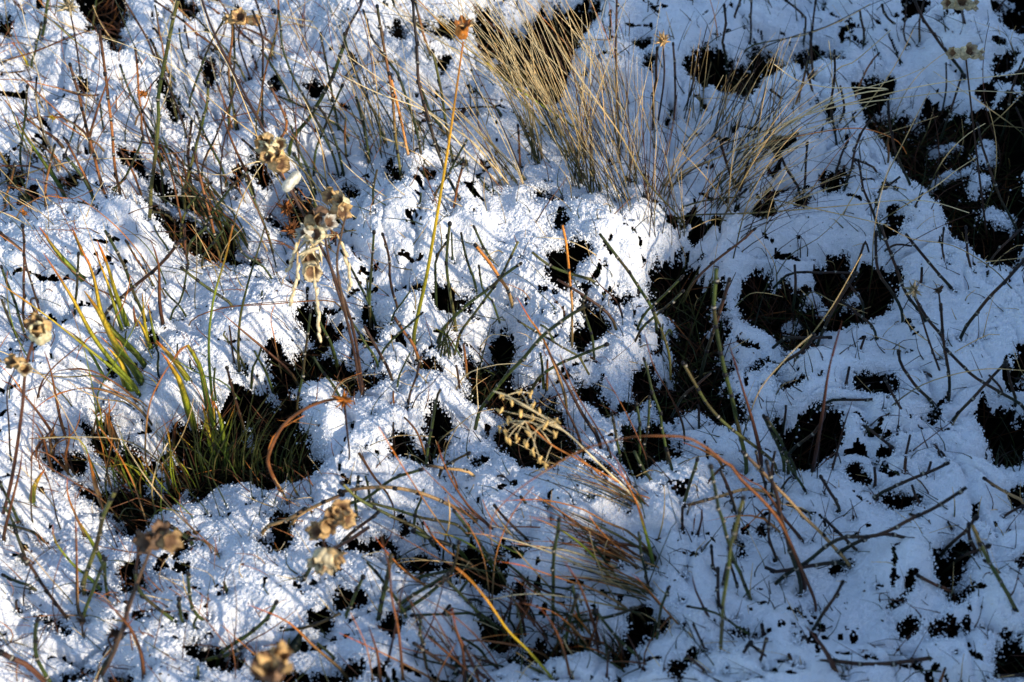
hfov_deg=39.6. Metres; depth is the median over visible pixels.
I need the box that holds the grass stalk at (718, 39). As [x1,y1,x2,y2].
[710,0,718,69]
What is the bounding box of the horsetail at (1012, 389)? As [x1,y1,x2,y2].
[1004,359,1016,421]
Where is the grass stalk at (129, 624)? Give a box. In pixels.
[125,590,132,649]
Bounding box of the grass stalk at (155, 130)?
[118,84,176,182]
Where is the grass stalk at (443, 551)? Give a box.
[442,495,450,562]
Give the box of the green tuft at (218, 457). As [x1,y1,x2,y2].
[77,372,313,507]
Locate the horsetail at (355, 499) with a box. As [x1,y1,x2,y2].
[354,475,359,520]
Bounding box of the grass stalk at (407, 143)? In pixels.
[374,129,457,162]
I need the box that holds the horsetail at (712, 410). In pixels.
[681,361,777,473]
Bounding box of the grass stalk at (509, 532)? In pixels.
[495,510,526,550]
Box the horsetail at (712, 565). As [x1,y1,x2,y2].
[710,544,715,575]
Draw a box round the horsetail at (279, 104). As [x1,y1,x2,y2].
[267,80,287,137]
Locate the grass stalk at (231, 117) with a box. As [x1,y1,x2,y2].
[97,35,345,232]
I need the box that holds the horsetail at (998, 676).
[982,672,1023,680]
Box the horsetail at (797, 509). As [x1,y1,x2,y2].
[740,450,851,569]
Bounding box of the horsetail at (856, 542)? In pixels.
[828,532,931,568]
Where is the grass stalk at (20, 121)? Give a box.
[0,95,39,152]
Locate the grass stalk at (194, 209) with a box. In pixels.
[176,157,214,248]
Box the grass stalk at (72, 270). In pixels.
[33,225,128,304]
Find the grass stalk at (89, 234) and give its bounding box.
[78,204,100,269]
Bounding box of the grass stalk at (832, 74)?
[828,41,832,123]
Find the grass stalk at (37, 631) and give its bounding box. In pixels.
[5,610,71,644]
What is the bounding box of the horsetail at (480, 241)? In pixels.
[472,225,493,263]
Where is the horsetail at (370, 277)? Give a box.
[368,230,375,327]
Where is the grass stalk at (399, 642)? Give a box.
[380,530,404,680]
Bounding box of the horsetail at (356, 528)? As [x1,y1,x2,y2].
[336,510,379,550]
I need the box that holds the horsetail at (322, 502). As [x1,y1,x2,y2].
[285,493,344,540]
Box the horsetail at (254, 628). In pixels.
[215,600,278,670]
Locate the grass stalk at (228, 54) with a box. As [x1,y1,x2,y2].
[219,24,246,76]
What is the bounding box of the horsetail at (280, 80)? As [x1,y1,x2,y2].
[260,49,291,100]
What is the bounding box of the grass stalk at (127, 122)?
[124,85,136,155]
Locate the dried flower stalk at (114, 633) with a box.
[106,624,130,647]
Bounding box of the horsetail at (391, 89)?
[375,4,406,215]
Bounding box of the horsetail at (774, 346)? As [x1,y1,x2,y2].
[772,336,831,348]
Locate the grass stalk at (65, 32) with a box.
[36,10,96,58]
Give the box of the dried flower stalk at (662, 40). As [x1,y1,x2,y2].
[653,31,669,120]
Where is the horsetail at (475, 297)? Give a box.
[436,262,522,343]
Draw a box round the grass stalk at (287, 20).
[274,1,297,35]
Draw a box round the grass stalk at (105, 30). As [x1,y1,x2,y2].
[92,5,121,48]
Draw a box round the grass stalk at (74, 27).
[22,0,123,42]
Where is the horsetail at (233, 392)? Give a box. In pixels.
[225,365,247,437]
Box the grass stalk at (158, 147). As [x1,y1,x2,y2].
[141,72,166,209]
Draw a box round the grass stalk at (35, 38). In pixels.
[5,35,66,43]
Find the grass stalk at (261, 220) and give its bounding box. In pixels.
[231,169,276,267]
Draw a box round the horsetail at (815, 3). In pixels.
[808,0,816,65]
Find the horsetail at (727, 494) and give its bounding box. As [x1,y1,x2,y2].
[683,487,782,509]
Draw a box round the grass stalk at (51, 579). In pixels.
[24,545,72,604]
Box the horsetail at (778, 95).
[769,88,792,109]
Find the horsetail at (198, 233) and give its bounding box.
[187,223,209,255]
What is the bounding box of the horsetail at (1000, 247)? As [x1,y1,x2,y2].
[985,225,1023,267]
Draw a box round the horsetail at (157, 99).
[147,0,179,220]
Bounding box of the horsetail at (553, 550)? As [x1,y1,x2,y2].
[550,517,560,628]
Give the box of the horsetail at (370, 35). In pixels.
[362,9,383,57]
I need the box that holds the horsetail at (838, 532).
[823,518,858,552]
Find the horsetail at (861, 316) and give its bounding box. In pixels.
[840,299,877,339]
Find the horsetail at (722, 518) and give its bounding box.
[708,463,752,610]
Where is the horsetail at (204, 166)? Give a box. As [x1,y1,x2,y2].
[185,155,244,197]
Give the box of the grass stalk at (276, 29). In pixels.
[266,0,281,58]
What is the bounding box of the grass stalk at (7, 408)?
[6,336,25,475]
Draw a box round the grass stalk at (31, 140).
[1,120,52,168]
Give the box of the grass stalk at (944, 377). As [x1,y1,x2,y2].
[869,368,1023,433]
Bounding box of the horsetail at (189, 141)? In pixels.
[187,119,192,180]
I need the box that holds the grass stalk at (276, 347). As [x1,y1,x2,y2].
[270,307,282,379]
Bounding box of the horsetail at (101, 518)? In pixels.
[80,487,117,595]
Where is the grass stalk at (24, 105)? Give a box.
[0,59,56,162]
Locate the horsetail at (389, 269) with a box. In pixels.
[381,232,397,307]
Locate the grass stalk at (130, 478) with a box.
[98,426,148,527]
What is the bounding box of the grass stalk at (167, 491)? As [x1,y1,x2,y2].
[141,456,193,517]
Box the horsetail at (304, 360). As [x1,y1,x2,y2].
[296,309,311,428]
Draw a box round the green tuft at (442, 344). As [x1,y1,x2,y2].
[425,304,469,364]
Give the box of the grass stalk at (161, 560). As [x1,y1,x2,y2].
[84,542,168,566]
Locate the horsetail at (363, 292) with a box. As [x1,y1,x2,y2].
[340,249,376,325]
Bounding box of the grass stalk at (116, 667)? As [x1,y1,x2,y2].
[97,661,130,669]
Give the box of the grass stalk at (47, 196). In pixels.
[16,190,91,217]
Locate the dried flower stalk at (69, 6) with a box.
[53,0,83,90]
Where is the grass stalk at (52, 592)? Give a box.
[52,546,66,634]
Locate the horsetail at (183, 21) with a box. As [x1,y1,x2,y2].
[154,0,241,82]
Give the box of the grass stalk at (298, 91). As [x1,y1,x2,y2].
[295,24,327,170]
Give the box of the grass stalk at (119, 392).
[86,371,147,406]
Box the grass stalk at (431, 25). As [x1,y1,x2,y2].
[391,5,453,39]
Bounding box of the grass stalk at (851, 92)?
[774,68,923,154]
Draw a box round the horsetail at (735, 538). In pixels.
[733,516,740,545]
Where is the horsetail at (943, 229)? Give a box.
[941,227,944,259]
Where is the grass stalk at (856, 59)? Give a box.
[835,30,890,91]
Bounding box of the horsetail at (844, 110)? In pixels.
[838,85,845,122]
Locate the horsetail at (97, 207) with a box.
[77,201,169,237]
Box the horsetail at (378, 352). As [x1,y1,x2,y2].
[363,325,393,381]
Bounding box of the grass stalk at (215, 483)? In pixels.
[197,449,229,514]
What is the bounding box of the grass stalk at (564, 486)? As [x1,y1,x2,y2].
[524,473,594,498]
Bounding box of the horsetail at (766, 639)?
[759,637,768,676]
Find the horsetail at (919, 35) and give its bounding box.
[918,0,924,46]
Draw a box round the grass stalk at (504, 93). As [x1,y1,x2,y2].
[444,0,535,157]
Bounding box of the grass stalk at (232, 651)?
[223,623,235,677]
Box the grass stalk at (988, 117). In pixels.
[982,23,1000,176]
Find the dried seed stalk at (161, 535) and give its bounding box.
[101,518,182,676]
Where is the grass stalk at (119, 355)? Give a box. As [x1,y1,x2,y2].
[96,289,153,412]
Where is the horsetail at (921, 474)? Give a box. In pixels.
[872,461,949,499]
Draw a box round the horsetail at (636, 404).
[634,401,641,468]
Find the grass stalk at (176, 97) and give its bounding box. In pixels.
[149,55,203,138]
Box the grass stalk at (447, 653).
[406,620,481,681]
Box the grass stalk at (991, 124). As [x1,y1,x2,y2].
[969,93,1022,153]
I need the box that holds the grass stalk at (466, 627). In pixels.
[414,594,501,678]
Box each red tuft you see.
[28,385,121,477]
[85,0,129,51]
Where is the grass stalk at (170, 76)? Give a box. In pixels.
[155,17,171,131]
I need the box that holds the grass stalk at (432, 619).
[412,576,443,671]
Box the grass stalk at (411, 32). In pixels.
[391,0,430,60]
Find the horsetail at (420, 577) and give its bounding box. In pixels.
[416,568,454,580]
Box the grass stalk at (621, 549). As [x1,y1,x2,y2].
[589,516,658,567]
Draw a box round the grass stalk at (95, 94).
[77,34,99,153]
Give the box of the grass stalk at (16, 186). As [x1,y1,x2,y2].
[0,169,31,206]
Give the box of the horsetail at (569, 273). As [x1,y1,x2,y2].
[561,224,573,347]
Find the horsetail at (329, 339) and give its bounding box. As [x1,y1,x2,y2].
[313,302,338,366]
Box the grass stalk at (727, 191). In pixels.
[681,166,795,229]
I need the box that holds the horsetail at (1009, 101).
[999,58,1023,142]
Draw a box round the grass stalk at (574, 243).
[539,237,611,288]
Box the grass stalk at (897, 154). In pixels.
[874,91,929,210]
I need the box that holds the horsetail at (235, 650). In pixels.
[199,645,243,663]
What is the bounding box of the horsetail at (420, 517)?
[367,500,471,540]
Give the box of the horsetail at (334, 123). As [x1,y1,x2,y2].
[278,95,349,141]
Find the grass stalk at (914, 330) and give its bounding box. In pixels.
[903,313,927,340]
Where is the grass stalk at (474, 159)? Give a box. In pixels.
[342,75,497,185]
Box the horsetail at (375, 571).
[366,561,407,618]
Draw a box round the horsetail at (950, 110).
[937,73,963,146]
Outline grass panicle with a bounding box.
[493,389,641,508]
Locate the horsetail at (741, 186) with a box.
[733,155,749,211]
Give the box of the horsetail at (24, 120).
[19,84,28,179]
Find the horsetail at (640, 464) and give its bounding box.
[633,450,652,479]
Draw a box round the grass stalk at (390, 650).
[385,569,407,681]
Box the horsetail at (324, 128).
[312,83,343,176]
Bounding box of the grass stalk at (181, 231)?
[150,229,220,242]
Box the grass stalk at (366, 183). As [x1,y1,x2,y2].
[341,160,415,210]
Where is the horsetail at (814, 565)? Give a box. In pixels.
[764,561,848,573]
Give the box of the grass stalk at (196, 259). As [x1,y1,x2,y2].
[193,202,196,307]
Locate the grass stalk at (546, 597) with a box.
[514,578,596,616]
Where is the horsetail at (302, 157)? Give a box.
[290,125,316,194]
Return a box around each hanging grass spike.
[285,239,300,271]
[288,250,299,306]
[313,266,321,341]
[336,234,352,291]
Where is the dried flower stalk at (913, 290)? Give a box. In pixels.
[903,280,939,370]
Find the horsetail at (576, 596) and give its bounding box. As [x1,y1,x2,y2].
[561,593,578,656]
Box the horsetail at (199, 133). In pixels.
[183,77,209,210]
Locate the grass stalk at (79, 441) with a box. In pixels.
[47,383,104,495]
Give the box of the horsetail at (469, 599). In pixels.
[442,598,482,614]
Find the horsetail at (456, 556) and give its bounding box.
[449,539,460,582]
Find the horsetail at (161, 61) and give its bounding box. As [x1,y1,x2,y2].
[149,38,175,82]
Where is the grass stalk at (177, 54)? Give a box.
[162,12,190,77]
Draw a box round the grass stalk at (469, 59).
[458,2,478,98]
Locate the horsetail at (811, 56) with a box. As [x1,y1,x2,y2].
[809,31,814,104]
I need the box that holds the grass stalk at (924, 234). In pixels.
[882,211,977,270]
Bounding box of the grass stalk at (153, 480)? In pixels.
[151,443,167,514]
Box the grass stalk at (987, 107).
[933,71,1023,136]
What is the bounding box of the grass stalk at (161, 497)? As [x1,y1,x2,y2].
[125,444,203,545]
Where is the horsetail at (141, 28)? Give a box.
[123,0,166,95]
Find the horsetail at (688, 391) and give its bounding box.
[670,372,711,417]
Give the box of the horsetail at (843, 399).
[809,395,895,415]
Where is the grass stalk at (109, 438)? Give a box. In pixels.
[36,436,170,476]
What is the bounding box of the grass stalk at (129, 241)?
[78,197,165,297]
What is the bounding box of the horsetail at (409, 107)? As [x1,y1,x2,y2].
[384,58,436,186]
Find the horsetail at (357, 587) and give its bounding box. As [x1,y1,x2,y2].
[343,574,365,637]
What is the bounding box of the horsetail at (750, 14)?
[747,0,752,61]
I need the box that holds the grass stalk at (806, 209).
[671,200,968,224]
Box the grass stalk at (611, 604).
[569,572,661,630]
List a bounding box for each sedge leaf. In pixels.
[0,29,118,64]
[0,70,28,75]
[0,165,46,174]
[0,365,26,399]
[0,379,57,440]
[1,284,140,394]
[2,448,22,541]
[6,116,92,142]
[11,41,29,67]
[15,107,65,148]
[16,116,66,196]
[29,470,43,506]
[30,387,152,425]
[36,368,137,404]
[39,227,109,317]
[43,253,140,397]
[44,352,66,435]
[49,112,104,151]
[52,526,101,591]
[54,85,99,96]
[66,329,103,379]
[66,480,86,538]
[71,227,96,274]
[75,332,127,361]
[76,518,107,568]
[76,524,81,613]
[79,246,146,368]
[81,595,145,679]
[84,291,143,385]
[88,70,112,153]
[88,454,104,507]
[95,250,123,332]
[97,240,129,328]
[100,336,133,381]
[102,616,134,657]
[107,347,133,391]
[111,335,143,385]
[119,376,126,389]
[130,141,182,163]
[133,306,138,327]
[134,85,150,125]
[137,319,153,353]
[141,141,187,245]
[142,293,150,349]
[143,108,164,176]
[148,304,157,347]
[151,242,165,329]
[156,340,192,383]
[161,352,197,430]
[165,159,211,196]
[172,414,185,446]
[174,344,212,424]
[187,106,344,127]
[190,55,238,129]
[201,403,213,463]
[209,24,226,74]
[211,399,216,464]
[213,401,230,464]
[219,0,253,57]
[219,106,255,196]
[222,313,298,387]
[223,626,254,654]
[230,24,254,43]
[232,75,260,120]
[235,27,271,45]
[247,604,350,681]
[340,633,435,681]
[358,452,394,554]
[368,625,382,681]
[375,537,424,585]
[386,542,455,569]
[393,647,503,667]
[395,645,489,660]
[423,521,485,582]
[427,531,497,578]
[434,607,479,681]
[437,442,501,548]
[445,640,555,667]
[451,607,466,681]
[461,546,530,587]
[470,533,628,588]
[474,526,540,559]
[478,526,539,528]
[488,503,531,547]
[490,435,816,618]
[497,561,635,625]
[507,498,647,548]
[510,569,564,597]
[512,543,621,569]
[517,602,571,679]
[518,299,567,414]
[529,541,656,558]
[531,517,615,594]
[540,500,601,537]
[543,342,602,448]
[546,373,582,452]
[552,622,618,659]
[556,525,612,539]
[558,507,655,562]
[560,608,648,625]
[564,561,601,654]
[569,451,603,477]
[572,452,634,504]
[576,646,616,667]
[578,525,621,599]
[590,273,623,317]
[601,661,674,680]
[606,378,648,471]
[612,454,631,486]
[617,462,646,530]
[634,575,680,628]
[637,506,654,567]
[643,616,670,670]
[644,332,684,443]
[683,442,725,475]
[686,503,702,554]
[692,576,709,617]
[693,464,730,531]
[709,515,784,537]
[729,345,762,466]
[736,470,803,543]
[744,509,778,528]
[753,505,767,524]
[783,532,806,592]
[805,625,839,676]
[810,321,841,472]
[831,400,852,469]
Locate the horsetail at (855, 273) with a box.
[816,271,858,346]
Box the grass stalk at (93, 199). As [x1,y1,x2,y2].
[86,181,103,216]
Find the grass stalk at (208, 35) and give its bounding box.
[195,0,227,75]
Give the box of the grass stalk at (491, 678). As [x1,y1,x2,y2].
[469,650,494,681]
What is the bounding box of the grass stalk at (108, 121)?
[81,70,156,182]
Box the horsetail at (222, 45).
[189,11,246,81]
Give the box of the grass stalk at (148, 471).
[144,345,186,473]
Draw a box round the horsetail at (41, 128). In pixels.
[34,77,63,182]
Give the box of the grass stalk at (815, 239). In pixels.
[777,181,860,273]
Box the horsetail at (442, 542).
[410,528,469,565]
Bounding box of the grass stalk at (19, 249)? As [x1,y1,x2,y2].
[0,235,53,281]
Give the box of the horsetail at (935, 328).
[913,296,946,346]
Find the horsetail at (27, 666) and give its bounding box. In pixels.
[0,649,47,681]
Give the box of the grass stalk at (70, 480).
[1,440,119,519]
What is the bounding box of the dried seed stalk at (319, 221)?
[291,187,363,397]
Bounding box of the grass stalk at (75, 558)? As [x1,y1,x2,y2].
[75,492,78,613]
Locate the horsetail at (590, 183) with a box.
[589,132,592,190]
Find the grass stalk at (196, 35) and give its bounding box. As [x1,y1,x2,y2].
[193,2,203,83]
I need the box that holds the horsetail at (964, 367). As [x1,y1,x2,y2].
[944,347,1023,409]
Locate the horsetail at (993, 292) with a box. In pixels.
[958,258,1023,341]
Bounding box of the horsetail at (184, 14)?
[170,0,211,51]
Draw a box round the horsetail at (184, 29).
[183,24,189,48]
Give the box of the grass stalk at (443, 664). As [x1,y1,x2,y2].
[436,643,455,681]
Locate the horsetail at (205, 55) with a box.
[188,20,223,107]
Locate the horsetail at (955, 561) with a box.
[941,543,991,574]
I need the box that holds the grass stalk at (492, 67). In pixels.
[418,0,578,131]
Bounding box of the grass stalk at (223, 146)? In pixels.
[219,89,248,194]
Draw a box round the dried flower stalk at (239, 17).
[221,7,260,79]
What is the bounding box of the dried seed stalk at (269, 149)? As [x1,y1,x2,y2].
[201,0,363,393]
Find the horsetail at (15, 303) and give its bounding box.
[0,265,32,350]
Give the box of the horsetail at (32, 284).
[25,254,41,314]
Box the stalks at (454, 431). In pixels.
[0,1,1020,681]
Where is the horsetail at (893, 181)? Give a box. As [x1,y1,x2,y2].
[873,176,900,196]
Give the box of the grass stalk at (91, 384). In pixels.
[71,309,104,450]
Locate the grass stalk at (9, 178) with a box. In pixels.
[0,168,28,211]
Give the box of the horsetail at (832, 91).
[830,49,837,168]
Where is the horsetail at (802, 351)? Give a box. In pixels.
[772,332,815,374]
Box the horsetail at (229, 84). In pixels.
[227,10,236,130]
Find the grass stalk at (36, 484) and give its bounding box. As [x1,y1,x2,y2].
[5,452,56,511]
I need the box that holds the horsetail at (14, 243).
[0,231,51,280]
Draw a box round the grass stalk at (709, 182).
[677,148,731,212]
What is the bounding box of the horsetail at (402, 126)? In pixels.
[390,72,429,179]
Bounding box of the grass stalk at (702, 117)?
[685,76,722,156]
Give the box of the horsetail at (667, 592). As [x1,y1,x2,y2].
[653,586,669,658]
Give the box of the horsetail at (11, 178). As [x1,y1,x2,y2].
[3,162,16,211]
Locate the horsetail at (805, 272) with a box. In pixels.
[772,271,853,288]
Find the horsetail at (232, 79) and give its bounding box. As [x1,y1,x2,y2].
[227,26,235,131]
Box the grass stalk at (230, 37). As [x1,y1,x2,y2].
[125,31,316,70]
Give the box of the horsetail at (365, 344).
[347,314,382,376]
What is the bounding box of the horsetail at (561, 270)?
[531,251,605,297]
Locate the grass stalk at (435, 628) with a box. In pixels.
[407,595,454,644]
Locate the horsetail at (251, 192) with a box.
[244,176,273,252]
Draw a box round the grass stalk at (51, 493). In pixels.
[35,450,60,528]
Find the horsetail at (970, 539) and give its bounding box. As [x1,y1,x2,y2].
[945,522,976,561]
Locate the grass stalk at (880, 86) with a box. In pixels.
[839,29,913,131]
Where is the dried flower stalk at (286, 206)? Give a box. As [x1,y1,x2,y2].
[275,198,295,234]
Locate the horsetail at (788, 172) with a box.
[775,145,800,204]
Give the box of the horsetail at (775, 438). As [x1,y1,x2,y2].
[762,414,785,472]
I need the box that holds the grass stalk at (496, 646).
[450,626,533,681]
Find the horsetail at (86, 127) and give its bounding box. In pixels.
[68,62,107,198]
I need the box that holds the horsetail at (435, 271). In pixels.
[434,241,445,306]
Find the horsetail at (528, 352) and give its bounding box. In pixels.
[473,303,589,429]
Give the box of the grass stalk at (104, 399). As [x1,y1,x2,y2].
[67,380,134,409]
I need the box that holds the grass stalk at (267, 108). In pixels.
[217,57,308,173]
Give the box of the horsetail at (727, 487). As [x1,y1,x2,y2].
[719,469,736,526]
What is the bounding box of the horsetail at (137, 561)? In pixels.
[135,529,141,592]
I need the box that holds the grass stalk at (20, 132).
[5,100,33,163]
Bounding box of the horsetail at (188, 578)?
[186,571,206,621]
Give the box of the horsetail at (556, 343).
[517,320,589,374]
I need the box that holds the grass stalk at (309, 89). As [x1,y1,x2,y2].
[298,13,332,160]
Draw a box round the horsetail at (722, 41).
[721,3,728,84]
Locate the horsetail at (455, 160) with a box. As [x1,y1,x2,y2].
[434,139,467,195]
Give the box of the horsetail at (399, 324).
[393,316,422,368]
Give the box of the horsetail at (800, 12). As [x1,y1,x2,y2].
[784,0,806,46]
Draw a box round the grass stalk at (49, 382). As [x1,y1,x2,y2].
[0,351,72,406]
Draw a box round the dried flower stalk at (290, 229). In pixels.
[281,218,298,249]
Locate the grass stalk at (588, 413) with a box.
[559,354,612,473]
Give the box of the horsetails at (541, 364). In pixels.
[3,0,1023,681]
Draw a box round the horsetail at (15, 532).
[13,528,27,565]
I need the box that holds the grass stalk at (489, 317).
[462,311,504,324]
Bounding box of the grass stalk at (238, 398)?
[155,342,239,399]
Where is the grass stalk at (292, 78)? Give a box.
[291,16,314,135]
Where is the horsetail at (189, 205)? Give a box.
[179,181,212,251]
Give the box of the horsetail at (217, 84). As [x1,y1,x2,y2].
[216,82,232,129]
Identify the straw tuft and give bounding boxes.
[288,0,432,184]
[331,0,628,193]
[513,0,690,254]
[577,66,751,212]
[683,2,889,226]
[686,109,874,240]
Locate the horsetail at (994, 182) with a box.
[976,122,1018,254]
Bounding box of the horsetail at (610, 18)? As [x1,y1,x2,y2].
[608,9,611,41]
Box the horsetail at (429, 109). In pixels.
[420,84,445,135]
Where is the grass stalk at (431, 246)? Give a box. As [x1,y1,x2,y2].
[412,42,463,343]
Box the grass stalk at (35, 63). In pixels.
[20,2,49,114]
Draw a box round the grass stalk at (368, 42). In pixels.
[355,0,374,93]
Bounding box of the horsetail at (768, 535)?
[767,506,777,561]
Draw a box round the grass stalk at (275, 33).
[252,0,308,78]
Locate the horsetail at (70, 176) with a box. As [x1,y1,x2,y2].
[31,138,78,186]
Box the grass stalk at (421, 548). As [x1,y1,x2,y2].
[371,520,474,586]
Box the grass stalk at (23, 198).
[0,192,43,204]
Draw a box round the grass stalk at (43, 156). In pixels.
[5,121,78,174]
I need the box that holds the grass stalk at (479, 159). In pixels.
[462,111,502,188]
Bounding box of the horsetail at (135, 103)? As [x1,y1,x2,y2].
[119,64,154,141]
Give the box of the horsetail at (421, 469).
[351,467,423,503]
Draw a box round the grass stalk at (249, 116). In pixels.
[200,0,300,222]
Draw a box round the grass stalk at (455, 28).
[360,11,522,67]
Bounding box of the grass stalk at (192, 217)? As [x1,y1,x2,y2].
[137,188,226,259]
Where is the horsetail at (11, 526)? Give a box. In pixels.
[8,524,48,543]
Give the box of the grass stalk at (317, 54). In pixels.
[282,4,360,87]
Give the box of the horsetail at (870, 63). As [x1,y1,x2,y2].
[855,52,879,98]
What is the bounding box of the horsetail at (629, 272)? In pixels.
[599,233,658,334]
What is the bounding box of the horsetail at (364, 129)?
[355,96,370,163]
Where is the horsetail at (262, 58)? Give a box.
[251,10,263,126]
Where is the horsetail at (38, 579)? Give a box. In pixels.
[19,553,72,630]
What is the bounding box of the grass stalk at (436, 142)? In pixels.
[401,105,461,184]
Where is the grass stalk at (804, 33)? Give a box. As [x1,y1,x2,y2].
[747,0,880,65]
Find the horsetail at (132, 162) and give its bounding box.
[111,136,143,193]
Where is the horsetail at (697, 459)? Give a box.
[683,457,699,503]
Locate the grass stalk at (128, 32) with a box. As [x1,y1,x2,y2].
[115,0,142,64]
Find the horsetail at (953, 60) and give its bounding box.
[913,0,965,81]
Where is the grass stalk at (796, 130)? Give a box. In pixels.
[738,87,843,154]
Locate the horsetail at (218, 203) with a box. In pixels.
[199,171,248,254]
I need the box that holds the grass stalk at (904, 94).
[884,53,944,148]
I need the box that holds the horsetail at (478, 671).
[463,645,489,681]
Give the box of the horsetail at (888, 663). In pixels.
[787,656,932,666]
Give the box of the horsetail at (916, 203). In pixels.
[908,192,923,221]
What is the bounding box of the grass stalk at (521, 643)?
[456,567,555,680]
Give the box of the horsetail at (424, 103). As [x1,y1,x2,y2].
[410,0,460,200]
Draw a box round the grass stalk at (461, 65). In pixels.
[426,21,475,107]
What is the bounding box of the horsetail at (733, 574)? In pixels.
[716,563,738,607]
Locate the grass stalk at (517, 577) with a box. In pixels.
[456,566,581,601]
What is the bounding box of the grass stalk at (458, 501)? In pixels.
[422,467,489,528]
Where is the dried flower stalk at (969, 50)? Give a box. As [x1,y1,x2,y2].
[945,42,987,234]
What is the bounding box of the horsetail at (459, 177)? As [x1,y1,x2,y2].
[453,159,464,208]
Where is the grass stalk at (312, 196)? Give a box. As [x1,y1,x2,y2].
[285,153,330,249]
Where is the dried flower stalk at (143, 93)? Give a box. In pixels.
[135,69,168,99]
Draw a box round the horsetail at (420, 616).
[418,614,428,670]
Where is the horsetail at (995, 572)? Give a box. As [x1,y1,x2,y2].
[971,524,1022,643]
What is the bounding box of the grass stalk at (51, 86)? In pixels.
[0,79,98,100]
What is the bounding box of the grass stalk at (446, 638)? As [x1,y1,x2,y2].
[432,613,459,661]
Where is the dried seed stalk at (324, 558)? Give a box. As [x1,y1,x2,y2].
[304,499,369,575]
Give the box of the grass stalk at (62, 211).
[54,183,74,236]
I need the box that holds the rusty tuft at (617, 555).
[506,439,653,620]
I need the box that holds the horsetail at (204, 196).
[191,146,221,259]
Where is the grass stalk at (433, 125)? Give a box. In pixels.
[404,107,466,148]
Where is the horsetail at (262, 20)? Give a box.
[255,0,267,36]
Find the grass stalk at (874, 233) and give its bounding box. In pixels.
[867,162,890,291]
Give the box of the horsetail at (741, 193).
[731,188,747,207]
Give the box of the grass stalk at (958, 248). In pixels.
[885,225,1011,288]
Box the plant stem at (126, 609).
[95,583,138,679]
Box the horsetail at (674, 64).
[672,42,676,123]
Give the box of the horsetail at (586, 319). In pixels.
[582,291,594,360]
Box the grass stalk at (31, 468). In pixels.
[30,397,34,522]
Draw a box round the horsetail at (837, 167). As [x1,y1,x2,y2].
[829,140,848,192]
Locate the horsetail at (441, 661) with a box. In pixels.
[412,641,473,681]
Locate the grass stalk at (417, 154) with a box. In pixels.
[385,139,440,172]
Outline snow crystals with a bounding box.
[0,0,1023,681]
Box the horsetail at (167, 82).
[152,41,187,137]
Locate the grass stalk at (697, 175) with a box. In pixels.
[677,144,711,217]
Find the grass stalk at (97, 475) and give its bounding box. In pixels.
[29,436,100,481]
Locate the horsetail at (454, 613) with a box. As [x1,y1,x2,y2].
[409,612,489,626]
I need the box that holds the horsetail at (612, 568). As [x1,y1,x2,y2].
[595,562,622,569]
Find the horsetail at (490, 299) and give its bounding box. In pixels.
[478,264,500,323]
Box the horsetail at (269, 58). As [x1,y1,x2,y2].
[254,37,275,160]
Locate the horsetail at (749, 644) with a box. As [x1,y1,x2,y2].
[726,640,753,673]
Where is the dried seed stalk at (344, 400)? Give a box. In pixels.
[266,388,353,492]
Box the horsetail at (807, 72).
[803,59,815,102]
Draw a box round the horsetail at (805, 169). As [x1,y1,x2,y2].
[800,141,808,206]
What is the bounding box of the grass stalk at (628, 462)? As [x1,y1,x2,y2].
[601,401,644,518]
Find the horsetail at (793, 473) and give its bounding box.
[782,455,806,494]
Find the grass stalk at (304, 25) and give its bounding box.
[304,0,307,51]
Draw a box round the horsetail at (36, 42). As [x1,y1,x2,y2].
[30,21,42,66]
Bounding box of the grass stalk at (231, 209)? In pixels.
[159,195,267,250]
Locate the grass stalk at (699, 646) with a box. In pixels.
[683,627,713,665]
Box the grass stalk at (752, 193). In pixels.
[733,126,801,258]
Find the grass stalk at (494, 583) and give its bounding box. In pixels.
[464,566,526,605]
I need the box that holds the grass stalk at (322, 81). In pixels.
[288,2,371,137]
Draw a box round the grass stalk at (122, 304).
[113,276,130,326]
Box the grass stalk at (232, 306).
[189,300,293,325]
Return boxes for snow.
[0,0,1023,681]
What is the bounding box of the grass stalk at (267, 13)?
[210,0,313,21]
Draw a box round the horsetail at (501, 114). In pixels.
[418,106,502,115]
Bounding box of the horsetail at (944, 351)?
[939,302,950,402]
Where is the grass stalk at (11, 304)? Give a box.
[0,295,25,317]
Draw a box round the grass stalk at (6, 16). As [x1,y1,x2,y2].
[4,0,9,36]
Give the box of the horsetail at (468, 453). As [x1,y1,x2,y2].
[438,451,471,475]
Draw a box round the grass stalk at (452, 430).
[431,409,492,460]
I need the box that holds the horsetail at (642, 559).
[637,531,649,589]
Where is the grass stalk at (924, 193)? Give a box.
[879,157,976,222]
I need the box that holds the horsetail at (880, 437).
[862,424,893,448]
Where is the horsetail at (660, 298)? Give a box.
[637,274,684,329]
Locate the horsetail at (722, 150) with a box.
[717,136,739,188]
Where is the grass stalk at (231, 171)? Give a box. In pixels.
[180,161,260,174]
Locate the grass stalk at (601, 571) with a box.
[589,531,618,605]
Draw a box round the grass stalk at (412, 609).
[404,591,418,628]
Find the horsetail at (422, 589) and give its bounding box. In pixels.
[391,571,450,625]
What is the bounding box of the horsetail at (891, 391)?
[883,377,901,409]
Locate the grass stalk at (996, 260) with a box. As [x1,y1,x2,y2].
[950,257,1023,262]
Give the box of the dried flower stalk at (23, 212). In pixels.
[21,208,28,215]
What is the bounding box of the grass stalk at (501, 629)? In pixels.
[449,607,513,647]
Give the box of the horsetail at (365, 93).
[343,32,388,160]
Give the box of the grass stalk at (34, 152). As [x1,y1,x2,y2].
[0,131,86,175]
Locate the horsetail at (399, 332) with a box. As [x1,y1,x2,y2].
[378,311,423,362]
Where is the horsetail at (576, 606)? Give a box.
[571,584,584,651]
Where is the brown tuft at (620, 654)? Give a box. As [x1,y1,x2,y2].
[477,572,624,680]
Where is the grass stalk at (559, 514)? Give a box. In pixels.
[538,496,583,538]

